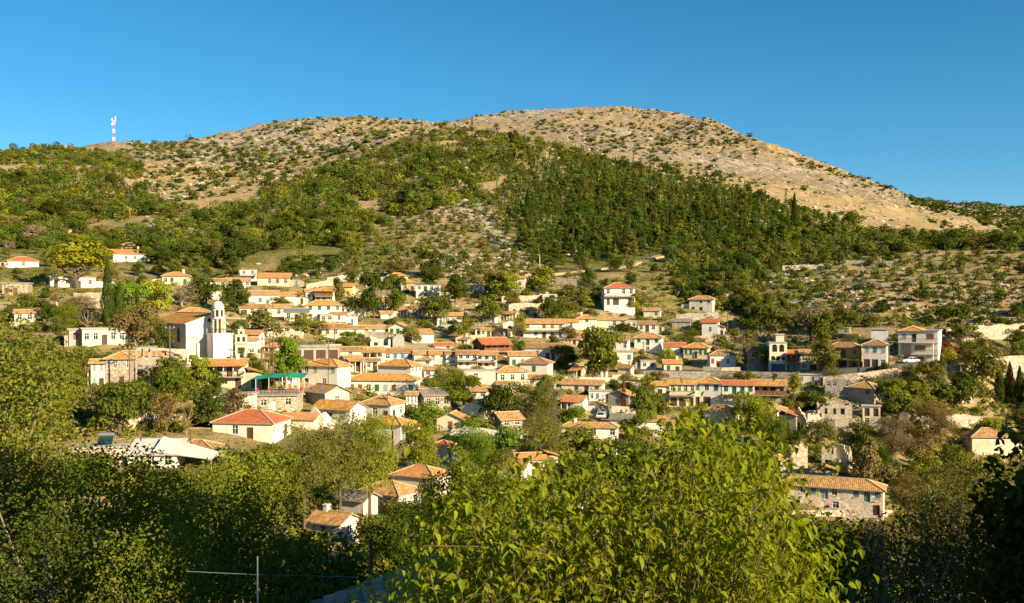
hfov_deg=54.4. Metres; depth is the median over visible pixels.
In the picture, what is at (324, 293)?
village house
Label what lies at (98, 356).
bush
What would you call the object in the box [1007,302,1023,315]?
broadleaf tree
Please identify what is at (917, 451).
broadleaf tree
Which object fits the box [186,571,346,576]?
wire
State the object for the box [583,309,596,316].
broadleaf tree
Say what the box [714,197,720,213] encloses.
pine tree
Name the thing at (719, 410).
village house
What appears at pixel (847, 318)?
broadleaf tree
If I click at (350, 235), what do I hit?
broadleaf tree
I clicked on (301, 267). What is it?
broadleaf tree
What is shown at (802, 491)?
window
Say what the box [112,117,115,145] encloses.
lattice mast
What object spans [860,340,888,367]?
village house
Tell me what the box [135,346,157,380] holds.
building shell
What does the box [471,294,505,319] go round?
broadleaf tree
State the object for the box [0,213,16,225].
broadleaf tree
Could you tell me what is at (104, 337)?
door
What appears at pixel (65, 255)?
broadleaf tree
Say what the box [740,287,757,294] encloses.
broadleaf tree
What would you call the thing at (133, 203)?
broadleaf tree
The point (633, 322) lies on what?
village house
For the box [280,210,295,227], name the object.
broadleaf tree
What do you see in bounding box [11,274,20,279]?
bush
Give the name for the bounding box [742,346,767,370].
village house
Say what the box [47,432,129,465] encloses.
village house
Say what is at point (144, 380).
bush
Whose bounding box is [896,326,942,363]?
house
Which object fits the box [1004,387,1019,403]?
broadleaf tree
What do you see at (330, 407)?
village house
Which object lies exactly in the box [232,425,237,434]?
window
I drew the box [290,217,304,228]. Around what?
broadleaf tree
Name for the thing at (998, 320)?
broadleaf tree
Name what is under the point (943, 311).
broadleaf tree
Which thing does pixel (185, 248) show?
broadleaf tree
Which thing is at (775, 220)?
pine tree
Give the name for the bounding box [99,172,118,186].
broadleaf tree
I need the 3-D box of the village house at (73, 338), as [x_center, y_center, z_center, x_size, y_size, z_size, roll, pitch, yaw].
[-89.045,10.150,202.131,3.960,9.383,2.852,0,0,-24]
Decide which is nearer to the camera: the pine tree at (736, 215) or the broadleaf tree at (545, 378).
the broadleaf tree at (545, 378)
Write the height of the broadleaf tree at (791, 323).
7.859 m
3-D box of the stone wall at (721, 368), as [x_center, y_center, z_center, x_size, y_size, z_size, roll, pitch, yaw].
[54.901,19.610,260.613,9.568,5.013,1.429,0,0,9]
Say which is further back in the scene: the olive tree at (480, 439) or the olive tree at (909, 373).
the olive tree at (909, 373)
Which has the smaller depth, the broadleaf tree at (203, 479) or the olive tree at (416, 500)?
the broadleaf tree at (203, 479)
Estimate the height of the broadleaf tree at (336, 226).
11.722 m
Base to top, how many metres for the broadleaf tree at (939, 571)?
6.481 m
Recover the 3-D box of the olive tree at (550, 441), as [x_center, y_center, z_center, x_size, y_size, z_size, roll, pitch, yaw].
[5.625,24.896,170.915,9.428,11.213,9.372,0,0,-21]
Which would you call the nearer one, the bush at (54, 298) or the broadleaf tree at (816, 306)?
the bush at (54, 298)
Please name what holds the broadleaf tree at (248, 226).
on the ground
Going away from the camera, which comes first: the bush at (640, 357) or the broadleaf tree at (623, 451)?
the broadleaf tree at (623, 451)
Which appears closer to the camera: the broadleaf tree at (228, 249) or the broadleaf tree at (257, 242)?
the broadleaf tree at (228, 249)
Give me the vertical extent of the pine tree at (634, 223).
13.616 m
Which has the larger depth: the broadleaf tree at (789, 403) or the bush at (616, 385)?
the bush at (616, 385)
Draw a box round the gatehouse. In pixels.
[503,321,515,333]
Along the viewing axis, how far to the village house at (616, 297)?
319.63 m
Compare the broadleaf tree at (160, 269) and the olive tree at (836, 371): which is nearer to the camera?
the olive tree at (836, 371)
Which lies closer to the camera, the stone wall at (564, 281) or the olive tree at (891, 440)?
the olive tree at (891, 440)
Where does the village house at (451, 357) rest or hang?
on the ground
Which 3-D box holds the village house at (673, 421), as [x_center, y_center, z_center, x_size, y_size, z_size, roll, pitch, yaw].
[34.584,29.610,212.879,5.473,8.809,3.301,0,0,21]
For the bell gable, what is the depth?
209.10 m
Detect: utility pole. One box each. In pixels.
[129,346,133,380]
[165,325,170,357]
[190,430,191,461]
[257,337,265,365]
[266,334,272,384]
[269,321,276,385]
[325,341,331,383]
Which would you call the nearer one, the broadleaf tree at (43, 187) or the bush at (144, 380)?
the bush at (144, 380)
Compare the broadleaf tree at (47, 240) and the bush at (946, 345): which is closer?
the bush at (946, 345)
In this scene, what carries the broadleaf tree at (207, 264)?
on the ground
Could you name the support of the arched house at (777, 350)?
on the ground
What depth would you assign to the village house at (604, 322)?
302.65 m
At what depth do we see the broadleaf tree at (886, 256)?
388.56 m
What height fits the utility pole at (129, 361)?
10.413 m
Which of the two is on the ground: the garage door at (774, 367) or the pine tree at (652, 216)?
the pine tree at (652, 216)
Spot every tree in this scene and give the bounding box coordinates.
[0,184,15,194]
[0,187,8,199]
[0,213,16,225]
[0,217,8,227]
[0,226,23,239]
[0,229,17,246]
[0,246,10,257]
[0,274,91,602]
[0,470,188,602]
[2,237,14,253]
[3,236,17,247]
[7,339,36,367]
[7,386,41,419]
[8,168,29,182]
[10,203,29,220]
[14,292,37,306]
[16,234,34,248]
[20,210,40,221]
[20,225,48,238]
[23,438,211,602]
[25,359,51,384]
[29,237,48,253]
[30,196,48,208]
[30,201,57,219]
[33,184,50,196]
[35,231,51,243]
[36,235,56,247]
[36,299,60,322]
[37,379,83,415]
[41,248,54,265]
[42,197,69,215]
[43,449,119,503]
[44,240,116,288]
[48,301,81,331]
[49,361,91,394]
[52,345,90,374]
[62,219,81,231]
[65,294,97,319]
[66,233,88,244]
[68,211,88,221]
[72,303,99,326]
[78,199,93,209]
[82,509,264,602]
[83,387,107,410]
[85,199,108,214]
[86,377,153,434]
[87,235,105,247]
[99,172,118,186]
[99,255,113,326]
[103,238,122,248]
[104,231,121,242]
[106,200,129,214]
[107,303,158,345]
[107,379,134,403]
[112,280,152,314]
[113,282,126,315]
[114,277,140,296]
[119,194,134,203]
[123,222,144,233]
[125,199,143,211]
[125,241,145,248]
[132,263,144,275]
[132,465,200,510]
[133,246,152,256]
[135,383,157,411]
[137,200,156,215]
[138,279,174,316]
[139,194,158,203]
[139,233,164,248]
[141,316,168,341]
[142,385,166,399]
[142,457,313,602]
[145,251,162,261]
[147,390,180,434]
[149,354,188,380]
[150,365,196,404]
[151,201,172,214]
[151,244,172,254]
[152,259,168,274]
[154,249,178,261]
[154,324,176,347]
[158,209,177,219]
[166,244,179,254]
[166,260,183,272]
[167,240,195,257]
[167,458,243,573]
[170,277,202,306]
[174,215,194,230]
[174,398,198,434]
[180,354,216,387]
[182,237,197,245]
[182,385,226,427]
[186,276,221,303]
[187,255,202,265]
[190,245,210,258]
[191,209,208,224]
[194,237,206,245]
[194,258,213,277]
[200,239,223,256]
[201,237,220,250]
[205,369,225,387]
[206,208,221,223]
[207,237,249,267]
[208,445,289,551]
[211,234,225,241]
[213,220,232,235]
[217,279,250,312]
[218,260,240,276]
[221,387,255,411]
[222,219,248,234]
[222,547,349,602]
[228,525,368,602]
[229,208,247,220]
[230,227,247,239]
[231,230,253,243]
[231,319,247,331]
[240,224,255,231]
[241,242,255,255]
[242,216,258,226]
[243,237,265,253]
[245,351,260,367]
[246,308,284,334]
[247,227,263,236]
[248,364,265,371]
[249,213,281,230]
[253,442,309,537]
[256,370,274,388]
[262,233,285,249]
[268,217,284,230]
[268,336,307,384]
[270,296,293,304]
[274,212,284,218]
[277,256,297,272]
[278,419,344,528]
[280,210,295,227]
[287,260,311,273]
[287,267,299,276]
[288,311,314,331]
[290,206,305,215]
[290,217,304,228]
[294,208,314,223]
[297,225,316,235]
[301,254,321,269]
[302,406,376,510]
[307,179,324,194]
[307,209,325,218]
[307,218,324,230]
[316,257,338,272]
[318,268,330,279]
[319,232,338,245]
[320,219,333,231]
[322,203,345,217]
[327,218,346,231]
[332,216,351,225]
[333,536,508,594]
[334,241,359,258]
[334,282,350,300]
[336,331,358,345]
[337,230,356,247]
[339,262,357,274]
[339,408,401,515]
[341,226,357,233]
[343,267,365,282]
[346,373,896,602]
[355,499,436,571]
[357,208,379,222]
[359,271,384,317]
[381,273,406,310]
[384,261,404,273]
[394,191,412,204]
[396,415,441,466]
[399,486,440,557]
[407,180,423,201]
[414,293,452,318]
[415,453,484,546]
[417,197,433,209]
[417,249,452,273]
[419,266,443,283]
[422,175,439,190]
[425,360,468,406]
[429,195,446,209]
[438,273,469,303]
[445,415,497,472]
[447,320,459,333]
[449,375,481,404]
[453,313,479,334]
[454,446,531,549]
[460,275,468,283]
[466,265,489,283]
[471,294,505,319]
[477,382,528,415]
[480,269,503,293]
[490,270,524,296]
[494,423,526,452]
[504,290,520,304]
[509,378,556,426]
[510,200,524,218]
[510,339,526,350]
[511,310,527,339]
[515,223,528,244]
[517,206,530,226]
[518,413,572,456]
[522,228,537,251]
[524,186,531,217]
[526,278,538,289]
[532,373,552,389]
[536,280,547,292]
[538,295,564,318]
[539,456,601,526]
[540,381,563,419]
[544,257,560,276]
[545,336,559,342]
[549,242,562,259]
[549,345,579,368]
[554,218,568,235]
[558,310,572,318]
[559,215,570,231]
[559,324,578,338]
[561,264,574,277]
[562,233,575,250]
[568,193,580,214]
[571,177,584,193]
[571,225,580,241]
[571,250,590,269]
[572,264,583,278]
[576,225,588,246]
[577,218,587,231]
[577,326,626,374]
[578,294,594,306]
[579,266,596,279]
[579,276,594,289]
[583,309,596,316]
[585,216,604,244]
[588,434,660,520]
[592,284,605,299]
[596,222,603,235]
[598,278,608,285]
[600,180,611,197]
[602,232,612,250]
[605,221,616,234]
[605,254,623,271]
[606,220,617,241]
[607,182,619,198]
[607,276,624,284]
[611,210,623,228]
[616,413,650,438]
[618,195,631,210]
[619,231,637,258]
[621,175,632,189]
[621,374,625,405]
[622,213,629,246]
[624,258,635,271]
[624,272,639,284]
[628,194,639,208]
[628,292,641,309]
[628,383,657,420]
[629,207,644,228]
[631,220,643,237]
[635,292,649,306]
[639,372,657,391]
[640,254,651,268]
[647,213,658,227]
[647,228,659,247]
[648,188,659,202]
[648,263,658,272]
[649,370,669,380]
[651,225,660,239]
[652,416,737,516]
[655,201,664,222]
[657,346,676,364]
[658,225,677,247]
[661,243,683,259]
[668,207,674,240]
[673,202,686,220]
[675,220,686,234]
[676,241,692,248]
[678,244,697,256]
[680,328,701,343]
[680,408,698,429]
[686,200,703,222]
[694,211,707,227]
[695,191,703,203]
[703,212,714,228]
[703,280,722,293]
[707,203,718,220]
[707,271,724,282]
[709,262,729,275]
[711,286,727,297]
[711,333,727,348]
[712,439,780,534]
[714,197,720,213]
[718,233,735,248]
[720,343,741,355]
[722,281,736,293]
[723,259,741,273]
[724,270,740,279]
[724,295,740,312]
[725,327,740,337]
[727,213,738,227]
[729,391,778,436]
[733,187,751,214]
[733,251,755,269]
[733,273,752,283]
[733,279,747,293]
[733,331,758,351]
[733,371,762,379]
[734,294,755,315]
[736,214,751,230]
[736,305,770,331]
[738,245,755,254]
[739,342,760,364]
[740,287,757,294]
[742,294,763,307]
[742,330,757,341]
[745,184,753,197]
[746,229,764,245]
[749,212,761,228]
[753,189,765,205]
[753,412,791,454]
[754,342,768,370]
[755,265,761,284]
[758,292,773,307]
[760,303,794,333]
[767,216,778,231]
[774,241,792,255]
[776,221,790,241]
[777,296,792,319]
[777,507,931,602]
[780,393,803,410]
[780,513,857,552]
[783,216,789,229]
[783,467,980,602]
[784,225,802,238]
[785,304,833,340]
[785,312,801,329]
[788,303,800,311]
[788,373,802,392]
[790,192,798,230]
[796,389,837,410]
[796,417,839,442]
[801,227,818,237]
[802,339,841,369]
[808,312,843,339]
[811,304,825,308]
[813,223,830,234]
[825,365,843,379]
[827,212,842,235]
[827,309,840,325]
[829,311,837,323]
[833,306,862,328]
[839,492,1022,602]
[841,332,863,343]
[842,517,919,565]
[843,210,864,224]
[845,419,889,445]
[846,441,896,480]
[850,433,886,459]
[854,445,894,480]
[859,242,877,254]
[873,415,916,457]
[874,299,894,312]
[876,369,901,395]
[877,377,924,419]
[880,251,897,260]
[885,470,929,527]
[890,237,911,252]
[891,449,1007,602]
[892,389,909,395]
[896,319,923,334]
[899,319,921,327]
[899,363,920,388]
[900,438,936,461]
[901,460,981,543]
[903,396,961,443]
[903,454,941,487]
[911,289,932,301]
[915,360,948,397]
[916,392,940,412]
[919,281,923,291]
[931,359,945,367]
[931,445,1005,524]
[932,371,980,404]
[933,305,954,322]
[934,237,952,248]
[934,444,957,465]
[942,228,966,244]
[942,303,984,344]
[949,416,1023,602]
[951,327,982,347]
[953,254,975,267]
[954,343,1008,389]
[958,339,985,359]
[964,236,981,248]
[973,416,1002,430]
[977,235,996,247]
[987,343,1009,355]
[989,317,1009,324]
[991,232,1012,248]
[992,370,1004,403]
[1003,328,1023,343]
[1003,341,1023,355]
[1004,233,1023,246]
[1004,361,1014,395]
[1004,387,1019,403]
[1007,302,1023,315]
[1011,406,1023,426]
[1014,262,1023,274]
[1014,365,1023,405]
[1016,426,1023,447]
[1017,382,1023,396]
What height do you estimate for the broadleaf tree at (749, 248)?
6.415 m
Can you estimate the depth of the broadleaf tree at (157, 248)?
371.32 m
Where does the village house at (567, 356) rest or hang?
on the ground
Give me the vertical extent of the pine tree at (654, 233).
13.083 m
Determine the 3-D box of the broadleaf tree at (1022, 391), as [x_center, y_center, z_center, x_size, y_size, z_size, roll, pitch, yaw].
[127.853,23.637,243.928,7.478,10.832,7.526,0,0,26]
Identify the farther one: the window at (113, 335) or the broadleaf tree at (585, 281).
the broadleaf tree at (585, 281)
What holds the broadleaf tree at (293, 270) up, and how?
on the ground
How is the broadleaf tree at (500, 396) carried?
on the ground
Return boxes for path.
[226,317,386,338]
[321,340,514,350]
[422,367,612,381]
[519,249,714,276]
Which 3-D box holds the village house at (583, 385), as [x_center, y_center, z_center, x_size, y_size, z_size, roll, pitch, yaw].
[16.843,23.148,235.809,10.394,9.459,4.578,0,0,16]
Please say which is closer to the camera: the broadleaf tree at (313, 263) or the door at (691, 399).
the door at (691, 399)
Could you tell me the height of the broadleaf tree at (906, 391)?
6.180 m
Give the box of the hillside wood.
[0,126,1023,328]
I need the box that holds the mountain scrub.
[125,106,1023,231]
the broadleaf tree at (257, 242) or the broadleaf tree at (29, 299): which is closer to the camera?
the broadleaf tree at (29, 299)
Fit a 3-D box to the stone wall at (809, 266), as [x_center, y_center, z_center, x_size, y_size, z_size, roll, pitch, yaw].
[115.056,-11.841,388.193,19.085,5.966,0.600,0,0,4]
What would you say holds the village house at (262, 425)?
on the ground
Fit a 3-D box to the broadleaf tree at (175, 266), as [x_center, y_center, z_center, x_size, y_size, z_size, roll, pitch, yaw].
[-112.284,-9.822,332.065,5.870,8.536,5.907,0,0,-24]
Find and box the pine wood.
[395,118,852,264]
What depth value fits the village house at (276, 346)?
232.21 m
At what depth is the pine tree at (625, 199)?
528.14 m
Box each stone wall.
[9,322,45,327]
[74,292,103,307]
[106,410,150,429]
[136,346,186,360]
[151,414,186,427]
[242,352,263,357]
[266,331,303,337]
[305,279,332,288]
[327,272,360,281]
[393,308,420,317]
[423,295,456,300]
[433,320,493,332]
[436,325,462,329]
[455,334,480,342]
[470,292,494,295]
[501,295,541,301]
[508,303,540,311]
[556,277,597,287]
[587,405,648,413]
[611,374,643,379]
[617,381,643,388]
[643,371,799,379]
[675,311,718,319]
[694,335,734,340]
[703,366,739,370]
[726,330,766,333]
[770,300,817,305]
[774,509,893,516]
[782,263,831,269]
[822,368,897,385]
[831,334,859,338]
[843,260,896,265]
[846,282,881,286]
[852,405,862,413]
[872,421,888,428]
[909,414,984,429]
[938,395,973,403]
[945,323,1023,340]
[945,363,976,372]
[996,355,1023,378]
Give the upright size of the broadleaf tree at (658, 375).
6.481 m
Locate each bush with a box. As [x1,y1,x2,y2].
[0,312,13,321]
[3,305,14,314]
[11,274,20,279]
[13,267,24,273]
[30,322,50,331]
[32,298,43,307]
[40,287,53,293]
[40,291,50,297]
[44,343,58,349]
[49,296,60,302]
[75,401,88,409]
[88,354,104,359]
[88,382,102,396]
[108,269,119,277]
[133,376,148,385]
[136,274,146,282]
[136,420,151,430]
[306,322,329,334]
[342,297,367,311]
[352,514,389,540]
[353,333,371,344]
[378,491,415,513]
[384,318,395,324]
[395,325,422,341]
[410,400,444,422]
[454,415,497,429]
[458,344,472,349]
[462,291,471,296]
[470,364,484,368]
[472,291,484,297]
[520,288,532,294]
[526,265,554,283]
[532,299,543,303]
[554,284,593,298]
[554,295,578,311]
[558,405,589,421]
[559,424,601,453]
[607,380,621,390]
[615,323,640,331]
[617,374,633,381]
[625,382,636,389]
[632,355,650,363]
[634,314,648,322]
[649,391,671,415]
[653,316,664,321]
[663,329,673,334]
[683,358,691,364]
[781,427,805,444]
[787,342,795,348]
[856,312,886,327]
[873,362,893,370]
[891,333,897,340]
[904,376,933,396]
[940,346,956,363]
[941,338,969,359]
[971,406,984,415]
[975,337,987,345]
[991,453,1004,462]
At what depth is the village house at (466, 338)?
269.48 m
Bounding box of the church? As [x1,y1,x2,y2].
[149,312,227,357]
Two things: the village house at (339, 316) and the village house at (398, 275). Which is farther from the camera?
the village house at (398, 275)
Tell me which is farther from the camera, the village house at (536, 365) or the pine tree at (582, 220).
the pine tree at (582, 220)
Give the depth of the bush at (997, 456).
212.15 m
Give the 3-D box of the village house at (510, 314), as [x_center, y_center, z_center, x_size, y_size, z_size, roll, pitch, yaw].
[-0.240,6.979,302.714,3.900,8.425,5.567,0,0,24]
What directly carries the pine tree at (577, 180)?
on the ground
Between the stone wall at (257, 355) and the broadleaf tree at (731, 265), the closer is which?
the stone wall at (257, 355)
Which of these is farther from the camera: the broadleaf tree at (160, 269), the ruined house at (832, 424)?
the broadleaf tree at (160, 269)
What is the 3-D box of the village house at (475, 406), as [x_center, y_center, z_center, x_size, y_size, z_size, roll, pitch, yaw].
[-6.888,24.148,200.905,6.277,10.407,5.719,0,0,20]
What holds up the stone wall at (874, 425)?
on the ground
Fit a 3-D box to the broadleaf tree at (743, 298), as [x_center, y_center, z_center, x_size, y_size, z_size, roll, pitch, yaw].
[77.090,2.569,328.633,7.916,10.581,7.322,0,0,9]
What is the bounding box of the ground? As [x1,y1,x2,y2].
[0,105,1023,602]
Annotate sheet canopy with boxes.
[152,436,218,468]
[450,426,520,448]
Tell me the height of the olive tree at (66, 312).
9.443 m
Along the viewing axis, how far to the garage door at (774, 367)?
257.81 m
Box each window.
[73,333,77,339]
[84,333,88,339]
[93,333,97,339]
[110,333,115,339]
[113,361,116,368]
[119,332,124,339]
[164,456,171,465]
[177,327,179,341]
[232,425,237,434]
[261,400,265,405]
[285,398,290,405]
[347,524,352,535]
[383,385,387,391]
[391,385,395,391]
[408,385,412,390]
[435,398,439,404]
[447,421,452,429]
[609,429,614,435]
[695,384,699,390]
[779,344,783,351]
[800,487,805,493]
[811,487,815,494]
[831,489,836,495]
[832,501,838,508]
[853,490,858,497]
[874,492,880,498]
[914,345,924,350]
[926,334,933,339]
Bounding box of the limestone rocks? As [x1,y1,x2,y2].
[4,106,1023,329]
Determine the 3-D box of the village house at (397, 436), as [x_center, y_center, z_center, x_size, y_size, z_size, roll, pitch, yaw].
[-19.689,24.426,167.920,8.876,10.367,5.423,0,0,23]
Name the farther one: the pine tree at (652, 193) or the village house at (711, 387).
the pine tree at (652, 193)
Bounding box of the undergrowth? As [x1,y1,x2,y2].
[0,248,1023,602]
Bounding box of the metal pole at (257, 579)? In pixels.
[257,556,257,602]
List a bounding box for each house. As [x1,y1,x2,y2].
[0,256,39,267]
[2,283,33,293]
[12,309,37,321]
[47,276,114,287]
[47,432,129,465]
[63,328,80,346]
[78,327,138,346]
[85,358,107,385]
[101,351,139,385]
[109,247,149,261]
[121,242,141,248]
[121,350,180,364]
[123,438,187,468]
[153,269,191,285]
[172,307,226,320]
[185,439,223,461]
[187,408,293,443]
[203,354,263,391]
[206,278,226,286]
[210,291,222,298]
[213,391,258,411]
[225,277,250,287]
[238,303,265,315]
[239,269,257,280]
[245,330,266,348]
[247,290,279,303]
[247,336,258,352]
[250,389,303,412]
[256,273,303,286]
[263,342,282,352]
[266,304,290,317]
[275,370,297,387]
[277,324,302,331]
[279,292,307,305]
[282,412,319,430]
[283,308,309,322]
[295,345,339,359]
[297,503,363,543]
[299,358,353,387]
[303,289,315,300]
[304,300,343,319]
[304,383,352,403]
[306,407,334,428]
[308,323,347,338]
[309,399,368,424]
[310,553,475,602]
[313,287,334,300]
[319,314,333,322]
[326,344,341,356]
[330,311,347,322]
[331,488,382,516]
[337,283,356,296]
[338,354,367,372]
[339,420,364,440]
[341,346,362,354]
[343,303,365,316]
[346,316,357,324]
[347,325,364,337]
[351,373,422,397]
[359,479,420,513]
[360,395,407,417]
[361,346,385,361]
[364,325,385,331]
[364,358,380,371]
[369,299,387,309]
[370,335,390,347]
[370,415,421,447]
[375,359,424,381]
[377,311,393,318]
[380,272,408,280]
[385,347,414,360]
[387,322,410,334]
[389,464,450,497]
[390,333,403,347]
[396,307,410,317]
[401,279,417,292]
[404,391,419,407]
[407,328,434,342]
[412,350,429,361]
[415,284,449,297]
[415,356,434,365]
[416,307,432,316]
[416,387,450,409]
[422,366,442,377]
[428,350,450,364]
[434,342,453,347]
[434,439,457,462]
[436,410,469,433]
[437,312,463,324]
[444,351,456,364]
[453,333,471,344]
[455,350,479,367]
[458,395,496,418]
[463,369,496,385]
[466,303,477,312]
[469,285,486,292]
[469,387,491,398]
[471,337,512,357]
[474,327,492,336]
[477,350,498,368]
[482,312,501,323]
[489,410,525,438]
[492,328,511,336]
[494,365,529,385]
[495,457,533,478]
[496,380,515,386]
[503,311,520,319]
[505,351,537,366]
[513,403,538,430]
[513,449,559,469]
[516,276,527,287]
[518,357,554,374]
[521,343,563,360]
[522,304,540,316]
[523,319,565,339]
[527,374,546,385]
[542,294,556,301]
[559,349,575,364]
[559,394,589,410]
[559,418,620,439]
[560,379,606,395]
[565,319,578,332]
[566,336,584,345]
[567,366,587,376]
[575,312,597,330]
[587,368,608,376]
[588,389,611,402]
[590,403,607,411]
[597,317,611,327]
[600,282,635,315]
[606,388,635,406]
[608,413,635,424]
[611,317,627,328]
[612,336,631,349]
[616,350,633,363]
[616,361,635,373]
[626,320,636,326]
[632,333,664,353]
[635,359,655,368]
[637,321,663,333]
[638,415,667,430]
[642,307,661,317]
[646,381,668,397]
[659,419,677,430]
[660,356,682,369]
[663,342,686,356]
[665,318,691,329]
[667,379,696,406]
[681,295,717,312]
[681,342,711,358]
[693,376,722,405]
[700,318,725,335]
[702,404,738,426]
[705,350,737,366]
[720,379,756,405]
[731,320,754,329]
[737,403,799,432]
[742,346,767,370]
[751,378,787,404]
[765,453,787,472]
[766,334,787,370]
[774,474,887,522]
[784,349,802,369]
[785,442,807,468]
[788,372,821,383]
[789,349,821,369]
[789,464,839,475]
[792,407,822,435]
[815,400,851,430]
[816,418,837,434]
[822,446,836,464]
[825,379,849,398]
[827,327,850,333]
[827,341,862,367]
[834,444,853,471]
[845,381,883,404]
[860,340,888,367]
[861,404,881,425]
[870,328,888,340]
[891,407,916,420]
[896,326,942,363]
[908,419,919,439]
[957,427,1021,457]
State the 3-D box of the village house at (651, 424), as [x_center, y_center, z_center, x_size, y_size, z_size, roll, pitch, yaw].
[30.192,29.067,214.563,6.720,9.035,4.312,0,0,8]
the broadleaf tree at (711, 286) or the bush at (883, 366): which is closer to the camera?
the bush at (883, 366)
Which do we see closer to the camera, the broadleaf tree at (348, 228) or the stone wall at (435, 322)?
the stone wall at (435, 322)
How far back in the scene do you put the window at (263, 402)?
177.79 m
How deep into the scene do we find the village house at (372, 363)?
233.37 m
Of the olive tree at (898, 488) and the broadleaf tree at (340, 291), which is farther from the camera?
the broadleaf tree at (340, 291)
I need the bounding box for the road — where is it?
[615,354,1012,375]
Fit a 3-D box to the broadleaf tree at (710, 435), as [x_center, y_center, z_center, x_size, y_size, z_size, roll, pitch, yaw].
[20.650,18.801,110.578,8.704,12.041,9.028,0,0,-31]
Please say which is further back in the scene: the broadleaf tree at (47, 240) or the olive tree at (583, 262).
the broadleaf tree at (47, 240)
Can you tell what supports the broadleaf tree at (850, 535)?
on the ground
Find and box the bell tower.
[206,293,233,357]
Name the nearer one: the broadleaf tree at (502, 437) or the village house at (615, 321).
the broadleaf tree at (502, 437)
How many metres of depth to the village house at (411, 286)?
330.40 m
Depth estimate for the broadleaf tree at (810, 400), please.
224.34 m
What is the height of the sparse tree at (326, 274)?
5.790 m
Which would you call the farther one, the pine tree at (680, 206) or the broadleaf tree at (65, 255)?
the pine tree at (680, 206)
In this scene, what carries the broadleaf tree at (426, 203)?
on the ground
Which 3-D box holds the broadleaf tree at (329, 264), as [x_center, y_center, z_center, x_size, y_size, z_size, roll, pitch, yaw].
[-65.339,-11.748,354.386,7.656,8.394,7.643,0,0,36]
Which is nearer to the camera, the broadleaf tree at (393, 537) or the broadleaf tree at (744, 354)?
the broadleaf tree at (393, 537)
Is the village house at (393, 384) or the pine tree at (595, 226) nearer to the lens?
the village house at (393, 384)
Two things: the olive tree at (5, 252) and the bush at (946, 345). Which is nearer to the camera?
the bush at (946, 345)
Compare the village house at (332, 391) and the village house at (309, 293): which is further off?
the village house at (309, 293)
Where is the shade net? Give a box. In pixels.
[253,372,307,391]
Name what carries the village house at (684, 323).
on the ground
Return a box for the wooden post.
[369,538,372,578]
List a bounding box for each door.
[99,378,103,384]
[102,335,106,344]
[227,367,232,375]
[235,379,240,387]
[247,427,252,438]
[251,378,254,387]
[270,401,276,412]
[303,350,313,359]
[316,349,325,358]
[329,349,337,359]
[356,362,362,371]
[439,448,441,460]
[551,353,554,360]
[584,386,588,394]
[613,298,618,304]
[670,397,676,405]
[679,397,685,405]
[689,397,693,405]
[695,397,699,404]
[703,396,710,405]
[732,386,736,393]
[740,387,744,394]
[771,364,784,370]
[809,364,816,368]
[819,488,827,498]
[839,360,846,366]
[841,349,845,357]
[863,359,869,366]
[863,491,869,501]
[864,408,869,415]
[871,359,877,367]
[873,408,878,416]
[873,505,879,515]
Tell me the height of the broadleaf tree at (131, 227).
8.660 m
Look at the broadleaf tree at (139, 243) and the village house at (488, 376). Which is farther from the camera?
the broadleaf tree at (139, 243)
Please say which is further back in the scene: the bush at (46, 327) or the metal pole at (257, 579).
the bush at (46, 327)
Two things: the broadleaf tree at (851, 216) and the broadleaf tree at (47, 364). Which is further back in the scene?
the broadleaf tree at (851, 216)
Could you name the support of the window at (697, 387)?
in the village house at (711, 387)
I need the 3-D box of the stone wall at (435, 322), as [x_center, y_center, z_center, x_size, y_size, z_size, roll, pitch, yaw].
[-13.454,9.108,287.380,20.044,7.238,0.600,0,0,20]
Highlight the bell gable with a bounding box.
[234,326,247,357]
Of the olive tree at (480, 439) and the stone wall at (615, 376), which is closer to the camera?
the olive tree at (480, 439)
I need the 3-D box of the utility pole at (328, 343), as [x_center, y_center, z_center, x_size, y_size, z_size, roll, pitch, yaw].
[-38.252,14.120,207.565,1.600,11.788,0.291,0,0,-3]
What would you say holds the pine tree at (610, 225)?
on the ground
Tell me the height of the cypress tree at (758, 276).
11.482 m
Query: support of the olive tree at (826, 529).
on the ground
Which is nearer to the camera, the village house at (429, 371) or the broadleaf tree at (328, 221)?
the village house at (429, 371)
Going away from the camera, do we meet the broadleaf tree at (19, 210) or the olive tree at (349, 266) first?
the olive tree at (349, 266)
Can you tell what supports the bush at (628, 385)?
on the ground
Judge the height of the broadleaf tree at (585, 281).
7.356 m
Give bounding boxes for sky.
[0,0,1023,206]
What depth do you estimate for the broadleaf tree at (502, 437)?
168.67 m
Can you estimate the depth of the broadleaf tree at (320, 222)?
449.22 m
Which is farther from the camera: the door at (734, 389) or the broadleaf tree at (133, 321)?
the door at (734, 389)
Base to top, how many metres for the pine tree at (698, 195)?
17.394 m
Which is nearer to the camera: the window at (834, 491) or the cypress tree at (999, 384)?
the window at (834, 491)
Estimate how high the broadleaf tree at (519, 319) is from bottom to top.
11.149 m
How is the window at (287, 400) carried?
in the stone terrace house at (283, 400)
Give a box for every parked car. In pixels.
[596,411,606,418]
[901,357,919,362]
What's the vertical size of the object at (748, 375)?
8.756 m
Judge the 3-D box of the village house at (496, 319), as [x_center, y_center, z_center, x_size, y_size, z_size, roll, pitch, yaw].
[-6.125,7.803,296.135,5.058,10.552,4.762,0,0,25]
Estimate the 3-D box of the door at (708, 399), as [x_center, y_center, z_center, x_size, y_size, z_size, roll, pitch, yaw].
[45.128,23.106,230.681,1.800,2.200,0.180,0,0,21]
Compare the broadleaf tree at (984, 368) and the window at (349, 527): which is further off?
the broadleaf tree at (984, 368)
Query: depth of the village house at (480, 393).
214.63 m
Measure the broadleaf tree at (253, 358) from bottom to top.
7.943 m
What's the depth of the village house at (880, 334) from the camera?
270.84 m

